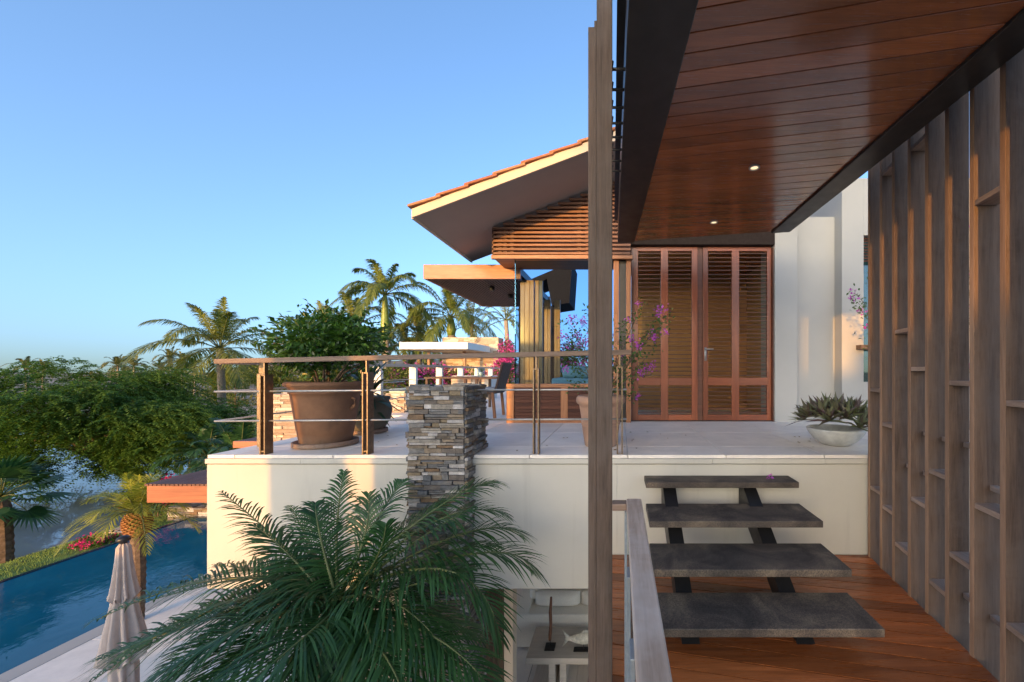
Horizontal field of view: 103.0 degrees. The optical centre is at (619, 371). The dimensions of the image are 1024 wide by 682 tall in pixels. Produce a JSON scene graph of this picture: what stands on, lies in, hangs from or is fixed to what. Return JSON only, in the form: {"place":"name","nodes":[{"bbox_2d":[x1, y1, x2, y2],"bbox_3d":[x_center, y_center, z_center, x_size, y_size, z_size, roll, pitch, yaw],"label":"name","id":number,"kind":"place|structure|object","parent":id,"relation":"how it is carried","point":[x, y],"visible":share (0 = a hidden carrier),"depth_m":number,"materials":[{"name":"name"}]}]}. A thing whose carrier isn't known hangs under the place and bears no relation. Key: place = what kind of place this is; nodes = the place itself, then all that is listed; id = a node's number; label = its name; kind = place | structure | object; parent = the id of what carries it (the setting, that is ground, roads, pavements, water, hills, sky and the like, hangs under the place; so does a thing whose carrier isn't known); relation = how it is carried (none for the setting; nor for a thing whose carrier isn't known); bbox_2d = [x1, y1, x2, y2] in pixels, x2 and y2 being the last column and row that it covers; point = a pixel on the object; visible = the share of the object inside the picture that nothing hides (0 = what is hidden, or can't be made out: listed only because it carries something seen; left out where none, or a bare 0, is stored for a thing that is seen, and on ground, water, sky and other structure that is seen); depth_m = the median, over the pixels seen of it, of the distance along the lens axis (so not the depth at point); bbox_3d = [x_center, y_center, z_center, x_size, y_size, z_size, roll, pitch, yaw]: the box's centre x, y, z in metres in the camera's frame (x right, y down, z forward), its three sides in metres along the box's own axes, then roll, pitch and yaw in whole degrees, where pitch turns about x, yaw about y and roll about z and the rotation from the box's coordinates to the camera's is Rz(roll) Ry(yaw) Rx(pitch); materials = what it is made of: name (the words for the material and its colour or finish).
{"place":"outdoors","nodes":[
{"label":"outdoors","id":0,"kind":"place"},
{"bbox_2d":[3,426,196,558],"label":"lake water","id":1,"kind":"structure","parent":0,"point":[27,541],"depth_m":13.20,"materials":[{"name":"blue liquid"}]},
{"bbox_2d":[0,436,255,580],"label":"lawn","id":2,"kind":"structure","parent":0,"point":[68,554],"depth_m":8.96,"materials":[{"name":"green plant"}]},
{"bbox_2d":[0,452,86,563],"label":"fan palm","id":3,"kind":"object","parent":2,"relation":"on","point":[16,469],"visible":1,"depth_m":9.05,"materials":[{"name":"green plant"}]},
{"bbox_2d":[64,530,122,552],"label":"flower clump","id":4,"kind":"object","parent":2,"relation":"on","point":[91,542],"visible":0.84,"depth_m":9.46,"materials":[{"name":"pink plant"}]},
{"bbox_2d":[0,517,206,681],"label":"swimming pool","id":5,"kind":"structure","parent":2,"relation":"in","point":[48,611],"depth_m":7.34,"materials":[{"name":"liquid"}]},
{"bbox_2d":[105,526,120,533],"bbox_3d":[-13.025,4.374,10.529,0.747,0.452,0.538,0,0,0],"label":"stone edging","id":6,"kind":"object","parent":2,"relation":"on","point":[117,530],"visible":0.07,"depth_m":10.37,"materials":[{"name":"beige stone"}]},
{"bbox_2d":[0,356,256,508],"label":"feathery tree","id":7,"kind":"object","parent":2,"relation":"on","point":[153,418],"visible":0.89,"depth_m":14.23,"materials":[{"name":"green plant"}]},
{"bbox_2d":[119,473,181,516],"bbox_3d":[-13.597,3.767,11.667,1.576,1.484,1.592,0,0,0],"label":"bougainvillea","id":8,"kind":"object","parent":2,"relation":"on","point":[168,504],"visible":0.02,"depth_m":11.64,"materials":[{"name":"pink plant"}]},
{"bbox_2d":[142,439,196,473],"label":"clumping palm","id":9,"kind":"object","parent":2,"relation":"on","point":[181,467],"visible":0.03,"depth_m":15.81,"materials":[{"name":"green plant"}]},
{"bbox_2d":[167,503,206,521],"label":"stone wall","id":10,"kind":"structure","parent":2,"relation":"on","point":[198,509],"depth_m":11.14,"materials":[{"name":"beige stone"}]},
{"bbox_2d":[147,425,228,472],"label":"clumping palm","id":11,"kind":"object","parent":2,"relation":"on","point":[195,449],"visible":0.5,"depth_m":14.20,"materials":[{"name":"green plant"}]},
{"bbox_2d":[149,417,256,513],"bbox_3d":[-12.027,2.956,12.645,4.223,3.702,4.461,0,0,-23],"label":"clumping palm","id":12,"kind":"object","parent":2,"relation":"on","point":[244,430],"visible":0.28,"depth_m":12.19,"materials":[{"name":"green plant"}]},
{"bbox_2d":[120,296,300,452],"bbox_3d":[-22.377,0.272,22.164,7.291,8.876,7.518,0,0,0],"label":"coconut palm","id":13,"kind":"object","parent":2,"relation":"on","point":[222,329],"visible":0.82,"depth_m":21.54,"materials":[{"name":"green plant"}]},
{"bbox_2d":[198,367,253,407],"bbox_3d":[-25.599,1.273,25.826,3.302,3.199,1.913,0,0,0],"label":"garden bush","id":14,"kind":"object","parent":2,"relation":"on","point":[230,387],"visible":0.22,"depth_m":25.86,"materials":[{"name":"green plant"}]},
{"bbox_2d":[240,357,302,393],"bbox_3d":[-17.374,0.658,20.086,3.098,2.968,1.931,0,0,-20],"label":"garden bush","id":15,"kind":"object","parent":2,"relation":"on","point":[278,381],"visible":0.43,"depth_m":19.86,"materials":[{"name":"green plant"}]},
{"bbox_2d":[350,362,408,395],"bbox_3d":[-9.057,0.702,15.123,2.538,2.182,1.226,0,0,-6],"label":"garden bush","id":16,"kind":"object","parent":2,"relation":"on","point":[392,370],"visible":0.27,"depth_m":15.05,"materials":[{"name":"green plant"}]},
{"bbox_2d":[198,664,290,681],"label":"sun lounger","id":17,"kind":"object","parent":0,"point":[266,678],"visible":0.03,"depth_m":4.83,"materials":[{"name":"wood"}]},
{"bbox_2d":[9,584,578,681],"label":"patio","id":18,"kind":"structure","parent":0,"point":[65,667],"depth_m":5.62,"materials":[{"name":"stone"}]},
{"bbox_2d":[93,535,151,681],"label":"closed parasol","id":19,"kind":"object","parent":18,"relation":"on","point":[121,626],"visible":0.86,"depth_m":4.55,"materials":[{"name":"beige fabric"}]},
{"bbox_2d":[54,471,206,617],"bbox_3d":[-7.870,2.844,6.478,1.611,2.438,1.461,0,0,0],"label":"young date palm","id":20,"kind":"object","parent":18,"relation":"on","point":[137,521],"visible":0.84,"depth_m":6.33,"materials":[{"name":"green plant"}]},
{"bbox_2d":[144,469,279,617],"bbox_3d":[-5.595,2.893,7.665,3.390,2.335,3.170,0,0,0],"label":"pool pergola","id":21,"kind":"object","parent":18,"relation":"on","point":[189,488],"visible":0.12,"depth_m":6.10,"materials":[{"name":"orange wood"}]},
{"bbox_2d":[233,437,256,447],"bbox_3d":[-6.658,2.698,8.250,1.517,2.723,1.300,0,0,0],"label":"red timber awning","id":22,"kind":"object","parent":18,"relation":"on","point":[249,442],"visible":0.16,"depth_m":7.60,"materials":[{"name":"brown wood"}]},
{"bbox_2d":[273,392,296,441],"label":"sandstone wall","id":23,"kind":"structure","parent":18,"relation":"on","point":[283,430],"depth_m":7.03,"materials":[{"name":"stone"}]},
{"bbox_2d":[74,469,550,681],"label":"date palm","id":24,"kind":"object","parent":18,"relation":"on","point":[342,639],"visible":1,"depth_m":2.54,"materials":[{"name":"green plant"}]},
{"bbox_2d":[314,589,503,681],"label":"wall","id":25,"kind":"structure","parent":18,"relation":"on","point":[496,661],"depth_m":3.96,"materials":[{"name":"brown wood"}]},
{"bbox_2d":[405,383,488,681],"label":"stone pier","id":26,"kind":"structure","parent":18,"relation":"on","point":[445,435],"depth_m":3.44,"materials":[{"name":"grey stone"}]},
{"bbox_2d":[504,589,516,681],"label":"living room wall","id":27,"kind":"structure","parent":18,"relation":"on","point":[510,667],"depth_m":3.95,"materials":[{"name":"beige paint"}]},
{"bbox_2d":[205,417,867,588],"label":"terrace block","id":28,"kind":"structure","parent":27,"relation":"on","point":[544,501],"depth_m":3.62,"materials":[{"name":"white paint"}]},
{"bbox_2d":[588,0,611,681],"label":"weathered post","id":29,"kind":"object","parent":18,"relation":"on","point":[600,351],"visible":1,"depth_m":2.05,"materials":[{"name":"brown wood"}]},
{"bbox_2d":[612,555,998,681],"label":"bridge deck","id":30,"kind":"structure","parent":29,"relation":"attached to","point":[917,643],"depth_m":2.38,"materials":[{"name":"brown wood"}]},
{"bbox_2d":[612,499,671,681],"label":"walkway handrail","id":31,"kind":"object","parent":30,"relation":"on","point":[646,658],"visible":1,"depth_m":1.14,"materials":[{"name":"grey wood"}]},
{"bbox_2d":[644,476,884,643],"bbox_3d":[0.882,1.305,2.948,1.308,0.724,1.324,0,0,0],"label":"open stair","id":32,"kind":"object","parent":30,"relation":"on","point":[782,609],"visible":0.88,"depth_m":2.67,"materials":[{"name":"grey stone"}]},
{"bbox_2d":[868,49,1023,681],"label":"fin screen","id":33,"kind":"object","parent":30,"relation":"attached to","point":[946,369],"visible":0.8,"depth_m":2.51,"materials":[{"name":"brown wood"}]},
{"bbox_2d":[612,0,1023,243],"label":"bridge roof","id":34,"kind":"structure","parent":29,"relation":"attached to","point":[750,116],"depth_m":2.28,"materials":[{"name":"brown wood"}]},
{"bbox_2d":[311,291,402,354],"bbox_3d":[-16.703,-1.994,25.026,5.570,5.740,6.466,0,0,0],"label":"coconut palm","id":35,"kind":"object","parent":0,"point":[351,308],"visible":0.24,"depth_m":24.84,"materials":[{"name":"green plant"}]},
{"bbox_2d":[191,357,561,374],"bbox_3d":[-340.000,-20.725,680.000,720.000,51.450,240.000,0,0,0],"label":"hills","id":36,"kind":"structure","parent":0,"point":[401,362],"depth_m":623.45,"materials":[{"name":"green plant"}]},
{"bbox_2d":[0,373,835,429],"bbox_3d":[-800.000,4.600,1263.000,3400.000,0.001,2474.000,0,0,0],"label":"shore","id":37,"kind":"structure","parent":0,"point":[209,387],"depth_m":108.55,"materials":[{"name":"green plant"}]},
{"bbox_2d":[0,356,47,382],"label":"palm","id":38,"kind":"object","parent":37,"relation":"on","point":[26,360],"visible":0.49,"depth_m":61.84,"materials":[{"name":"green plant"}]},
{"bbox_2d":[22,359,61,390],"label":"palm","id":39,"kind":"object","parent":37,"relation":"on","point":[45,362],"visible":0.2,"depth_m":65.77,"materials":[{"name":"green plant"}]},
{"bbox_2d":[92,354,130,382],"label":"palm","id":40,"kind":"object","parent":37,"relation":"on","point":[116,358],"visible":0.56,"depth_m":59.53,"materials":[{"name":"green plant"}]},
{"bbox_2d":[109,356,152,381],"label":"palm","id":41,"kind":"object","parent":37,"relation":"on","point":[135,363],"visible":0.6,"depth_m":57.95,"materials":[{"name":"green plant"}]},
{"bbox_2d":[150,360,174,370],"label":"palm","id":42,"kind":"object","parent":37,"relation":"on","point":[153,364],"visible":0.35,"depth_m":69.59,"materials":[{"name":"green plant"}]},
{"bbox_2d":[149,346,186,376],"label":"palm","id":43,"kind":"object","parent":37,"relation":"on","point":[170,355],"visible":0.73,"depth_m":61.74,"materials":[{"name":"green plant"}]},
{"bbox_2d":[165,351,197,374],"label":"palm","id":44,"kind":"object","parent":37,"relation":"on","point":[180,353],"visible":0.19,"depth_m":65.69,"materials":[{"name":"green plant"}]},
{"bbox_2d":[190,356,207,392],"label":"palm","id":45,"kind":"object","parent":37,"relation":"on","point":[198,369],"visible":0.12,"depth_m":72.02,"materials":[{"name":"green plant"}]},
{"bbox_2d":[67,370,518,405],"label":"treeline","id":46,"kind":"object","parent":37,"relation":"on","point":[255,401],"visible":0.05,"depth_m":77.12,"materials":[{"name":"green plant"}]},
{"bbox_2d":[0,0,867,372],"label":"sky","id":47,"kind":"structure","parent":0,"point":[158,157],"materials":[{"name":"blue"}]},
{"bbox_2d":[208,391,867,457],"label":"terrace floor","id":48,"kind":"structure","parent":0,"point":[707,439],"depth_m":4.20,"materials":[{"name":"white tile"}]},
{"bbox_2d":[282,381,361,449],"bbox_3d":[-3.047,0.431,4.120,0.704,0.658,0.704,0,0,0],"label":"terracotta pot","id":49,"kind":"object","parent":48,"relation":"on","point":[311,435],"visible":0.88,"depth_m":3.90,"materials":[{"name":"ceramic"}]},
{"bbox_2d":[243,299,399,381],"bbox_3d":[-3.014,-0.282,4.101,1.294,0.968,1.236,0,0,-36],"label":"potted shrub","id":50,"kind":"object","parent":49,"relation":"in","point":[311,336],"visible":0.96,"depth_m":3.96,"materials":[{"name":"green plant"}]},
{"bbox_2d":[353,395,392,434],"bbox_3d":[-3.166,0.536,4.950,0.580,0.448,0.580,0,0,0],"label":"stone pot","id":51,"kind":"object","parent":48,"relation":"on","point":[386,412],"visible":0.42,"depth_m":4.83,"materials":[{"name":"stone"}]},
{"bbox_2d":[333,361,408,426],"bbox_3d":[-3.179,0.256,4.907,1.162,0.888,1.082,0,0,0],"label":"spiky plant","id":52,"kind":"object","parent":51,"relation":"in","point":[376,384],"visible":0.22,"depth_m":4.91,"materials":[{"name":"green plant"}]},
{"bbox_2d":[385,388,408,412],"bbox_3d":[-4.159,0.542,7.980,0.398,0.440,1.237,0,0,0],"label":"stone bench","id":53,"kind":"object","parent":48,"relation":"on","point":[401,402],"visible":0.27,"depth_m":7.38,"materials":[{"name":"beige"}]},
{"bbox_2d":[214,350,631,454],"bbox_3d":[-1.827,0.279,6.418,3.883,0.965,5.565,0,0,0],"label":"terrace railing","id":54,"kind":"object","parent":48,"relation":"on","point":[264,390],"visible":0.95,"depth_m":3.66,"materials":[{"name":"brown wood"}]},
{"bbox_2d":[374,363,499,394],"bbox_3d":[-4.625,0.301,11.600,0.150,0.922,9.000,0,0,0],"label":"white post railing","id":55,"kind":"object","parent":48,"relation":"on","point":[413,375],"visible":0.21,"depth_m":8.93,"materials":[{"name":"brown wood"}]},
{"bbox_2d":[424,376,491,406],"bbox_3d":[-3.325,0.432,8.250,1.150,0.660,0.700,0,0,0],"label":"terrace table","id":56,"kind":"object","parent":48,"relation":"on","point":[440,378],"visible":0.43,"depth_m":8.45,"materials":[{"name":"wood"}]},
{"bbox_2d":[451,376,496,398],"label":"low wall","id":57,"kind":"structure","parent":48,"relation":"on","point":[485,382],"depth_m":10.99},
{"bbox_2d":[461,362,511,417],"bbox_3d":[-2.239,0.304,6.750,0.683,0.919,0.560,0,0,0],"label":"terrace chair","id":58,"kind":"object","parent":48,"relation":"on","point":[503,375],"visible":0.7,"depth_m":6.57,"materials":[{"name":"grey wood"}]},
{"bbox_2d":[519,270,576,383],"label":"courtyard wing","id":59,"kind":"structure","parent":48,"relation":"on","point":[560,285],"depth_m":12.02,"materials":[{"name":"brown wood"}]},
{"bbox_2d":[552,366,587,383],"bbox_3d":[-0.615,0.326,6.800,0.930,0.832,1.000,0,0,0],"label":"green daybed","id":60,"kind":"object","parent":48,"relation":"on","point":[565,378],"visible":0.29,"depth_m":6.40,"materials":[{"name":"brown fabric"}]},
{"bbox_2d":[560,334,586,376],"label":"bougainvillea","id":61,"kind":"object","parent":48,"relation":"on","point":[565,360],"visible":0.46,"depth_m":13.12,"materials":[{"name":"plant"}]},
{"bbox_2d":[387,434,800,478],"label":"fallen leaves","id":62,"kind":"object","parent":48,"relation":"on","point":[615,449],"depth_m":3.90,"materials":[{"name":"plant"}]},
{"bbox_2d":[576,394,624,446],"bbox_3d":[-0.191,0.503,4.100,0.512,0.518,0.512,0,0,0],"label":"terracotta urn","id":63,"kind":"object","parent":48,"relation":"on","point":[582,401],"visible":0.47,"depth_m":3.97,"materials":[{"name":"ceramic"}]},
{"bbox_2d":[556,297,674,404],"bbox_3d":[-0.055,-0.231,4.111,1.261,1.167,0.709,0,0,0],"label":"potted bougainvillea","id":64,"kind":"object","parent":63,"relation":"in","point":[638,352],"visible":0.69,"depth_m":4.06,"materials":[{"name":"purple plant"}]},
{"bbox_2d":[806,424,866,446],"bbox_3d":[2.263,0.672,4.140,0.560,0.180,0.560,0,0,0],"label":"stone bowl","id":65,"kind":"object","parent":48,"relation":"on","point":[836,435],"visible":0.94,"depth_m":3.99,"materials":[{"name":"stone"}]},
{"bbox_2d":[786,391,867,431],"bbox_3d":[2.274,0.412,4.130,0.967,0.423,1.019,0,0,0],"label":"rosette plant","id":66,"kind":"object","parent":65,"relation":"in","point":[826,408],"visible":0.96,"depth_m":3.96,"materials":[{"name":"green plant"}]},
{"bbox_2d":[846,272,867,358],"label":"climbing bougainvillea","id":67,"kind":"object","parent":48,"relation":"on","point":[860,309],"visible":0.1,"depth_m":5.60,"materials":[{"name":"purple plant"}]},
{"bbox_2d":[281,377,811,419],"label":"garden ground","id":68,"kind":"structure","parent":0,"point":[518,383],"depth_m":28.91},
{"bbox_2d":[295,369,341,381],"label":"garden bush","id":69,"kind":"object","parent":68,"relation":"on","point":[306,379],"visible":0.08,"depth_m":17.25,"materials":[{"name":"green plant"}]},
{"bbox_2d":[266,300,371,383],"bbox_3d":[-17.121,-1.442,22.749,5.124,5.289,5.253,0,0,-43],"label":"coconut palm","id":70,"kind":"object","parent":68,"relation":"on","point":[319,303],"visible":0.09,"depth_m":22.54,"materials":[{"name":"green plant"}]},
{"bbox_2d":[326,259,438,377],"bbox_3d":[-13.928,-2.832,24.040,6.216,7.434,5.992,0,0,0],"label":"royal palm","id":71,"kind":"object","parent":68,"relation":"on","point":[382,284],"visible":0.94,"depth_m":23.77,"materials":[{"name":"green plant"}]},
{"bbox_2d":[378,323,436,368],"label":"coconut palm","id":72,"kind":"object","parent":68,"relation":"on","point":[403,337],"visible":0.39,"depth_m":25.15,"materials":[{"name":"green plant"}]},
{"bbox_2d":[385,362,430,388],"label":"bougainvillea hedge","id":73,"kind":"object","parent":68,"relation":"on","point":[397,383],"visible":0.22,"depth_m":16.92,"materials":[{"name":"green plant"}]},
{"bbox_2d":[372,307,455,368],"bbox_3d":[-13.722,-1.835,26.935,5.301,5.421,5.520,0,0,39],"label":"coconut palm","id":74,"kind":"object","parent":68,"relation":"on","point":[418,328],"visible":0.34,"depth_m":26.67,"materials":[{"name":"green plant"}]},
{"bbox_2d":[407,361,455,384],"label":"bougainvillea hedge","id":75,"kind":"object","parent":68,"relation":"on","point":[432,370],"visible":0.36,"depth_m":17.22,"materials":[{"name":"pink plant"}]},
{"bbox_2d":[377,282,503,364],"bbox_3d":[-11.015,-2.539,26.175,6.934,6.844,7.895,0,0,0],"label":"royal palm","id":76,"kind":"object","parent":68,"relation":"on","point":[451,304],"visible":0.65,"depth_m":25.20,"materials":[{"name":"green plant"}]},
{"bbox_2d":[399,337,502,374],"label":"garden pavilion","id":77,"kind":"structure","parent":68,"relation":"on","point":[452,345],"depth_m":23.44,"materials":[{"name":"white paint"}]},
{"bbox_2d":[444,363,473,384],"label":"bougainvillea hedge","id":78,"kind":"object","parent":68,"relation":"on","point":[466,373],"visible":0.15,"depth_m":17.77,"materials":[{"name":"pink plant"}]},
{"bbox_2d":[437,300,504,353],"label":"coconut palm","id":79,"kind":"object","parent":68,"relation":"on","point":[471,331],"visible":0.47,"depth_m":26.79,"materials":[{"name":"green plant"}]},
{"bbox_2d":[473,364,518,383],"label":"bougainvillea hedge","id":80,"kind":"object","parent":68,"relation":"on","point":[510,379],"visible":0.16,"depth_m":18.18,"materials":[{"name":"pink plant"}]},
{"bbox_2d":[475,307,518,351],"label":"coconut palm","id":81,"kind":"object","parent":68,"relation":"on","point":[505,319],"visible":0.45,"depth_m":23.89,"materials":[{"name":"green plant"}]},
{"bbox_2d":[490,334,518,383],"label":"bougainvillea","id":82,"kind":"object","parent":68,"relation":"on","point":[506,348],"visible":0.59,"depth_m":16.63,"materials":[{"name":"pink plant"}]},
{"bbox_2d":[533,664,587,681],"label":"living room floor","id":83,"kind":"structure","parent":0,"point":[542,673],"depth_m":5.31,"materials":[{"name":"grey tile"}]},
{"bbox_2d":[517,589,587,646],"bbox_3d":[0.347,3.577,6.385,3.707,0.934,1.270,0,0,0],"label":"cream sofa","id":84,"kind":"object","parent":83,"relation":"on","point":[531,613],"visible":0.2,"depth_m":5.75,"materials":[{"name":"fabric"}]},
{"bbox_2d":[530,589,543,598],"bbox_3d":[-1.300,3.395,6.350,0.200,0.260,0.660,0,0,0],"label":"sofa cushion","id":85,"kind":"object","parent":84,"relation":"on","point":[532,593],"visible":0.27,"depth_m":6.03,"materials":[{"name":"beige fabric"}]},
{"bbox_2d":[535,589,579,605],"bbox_3d":[-0.930,3.425,6.010,0.680,0.200,0.243,0,0,0],"label":"sofa cushion","id":86,"kind":"object","parent":84,"relation":"on","point":[565,597],"visible":0.95,"depth_m":5.93,"materials":[{"name":"beige fabric"}]},
{"bbox_2d":[581,590,587,604],"bbox_3d":[-0.237,3.430,6.029,0.675,0.190,0.243,0,0,0],"label":"sofa cushion","id":87,"kind":"object","parent":84,"relation":"on","point":[584,596],"visible":0.16,"depth_m":5.98,"materials":[{"name":"beige fabric"}]},
{"bbox_2d":[526,627,587,681],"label":"coffee table","id":88,"kind":"object","parent":83,"relation":"on","point":[564,657],"visible":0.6,"depth_m":5.12,"materials":[{"name":"grey wood"}]},
{"bbox_2d":[544,597,555,650],"bbox_3d":[-0.905,3.289,5.200,0.130,0.660,0.140,0,0,0],"label":"driftwood sculpture","id":89,"kind":"object","parent":88,"relation":"on","point":[550,646],"visible":1,"depth_m":5.19,"materials":[{"name":"black paint"}]},
{"bbox_2d":[562,629,587,651],"bbox_3d":[-0.464,3.485,5.150,0.546,0.269,0.147,0,0,0],"label":"carved fish","id":90,"kind":"object","parent":88,"relation":"on","point":[580,637],"visible":0.66,"depth_m":5.12},
{"bbox_2d":[407,127,867,422],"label":"villa house","id":91,"kind":"structure","parent":0,"point":[764,326],"depth_m":6.10,"materials":[{"name":"beige paint"}]},
{"bbox_2d":[423,265,549,306],"bbox_3d":[-2.417,-1.605,7.900,1.595,0.310,2.800,0,0,0],"label":"timber canopy","id":92,"kind":"object","parent":91,"relation":"attached to","point":[490,285],"visible":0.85,"depth_m":6.79,"materials":[{"name":"red wood"}]},
{"bbox_2d":[631,247,697,419],"bbox_3d":[0.697,-0.588,6.128,1.022,2.675,0.055,0,0,0],"label":"door","id":93,"kind":"structure","parent":91,"relation":"in","point":[664,381],"depth_m":6.10,"materials":[{"name":"red wood"}]},
{"bbox_2d":[703,247,770,419],"bbox_3d":[1.820,-0.588,6.095,1.051,2.675,0.120,0,0,0],"label":"door","id":94,"kind":"structure","parent":91,"relation":"in","point":[734,381],"depth_m":6.10,"materials":[{"name":"red wood"}]},
{"bbox_2d":[856,238,867,349],"bbox_3d":[4.135,-0.979,6.175,0.930,2.277,0.310,0,0,0],"label":"window","id":95,"kind":"structure","parent":91,"relation":"in","point":[858,347],"depth_m":6.12,"materials":[{"name":"green glass"}]}
]}

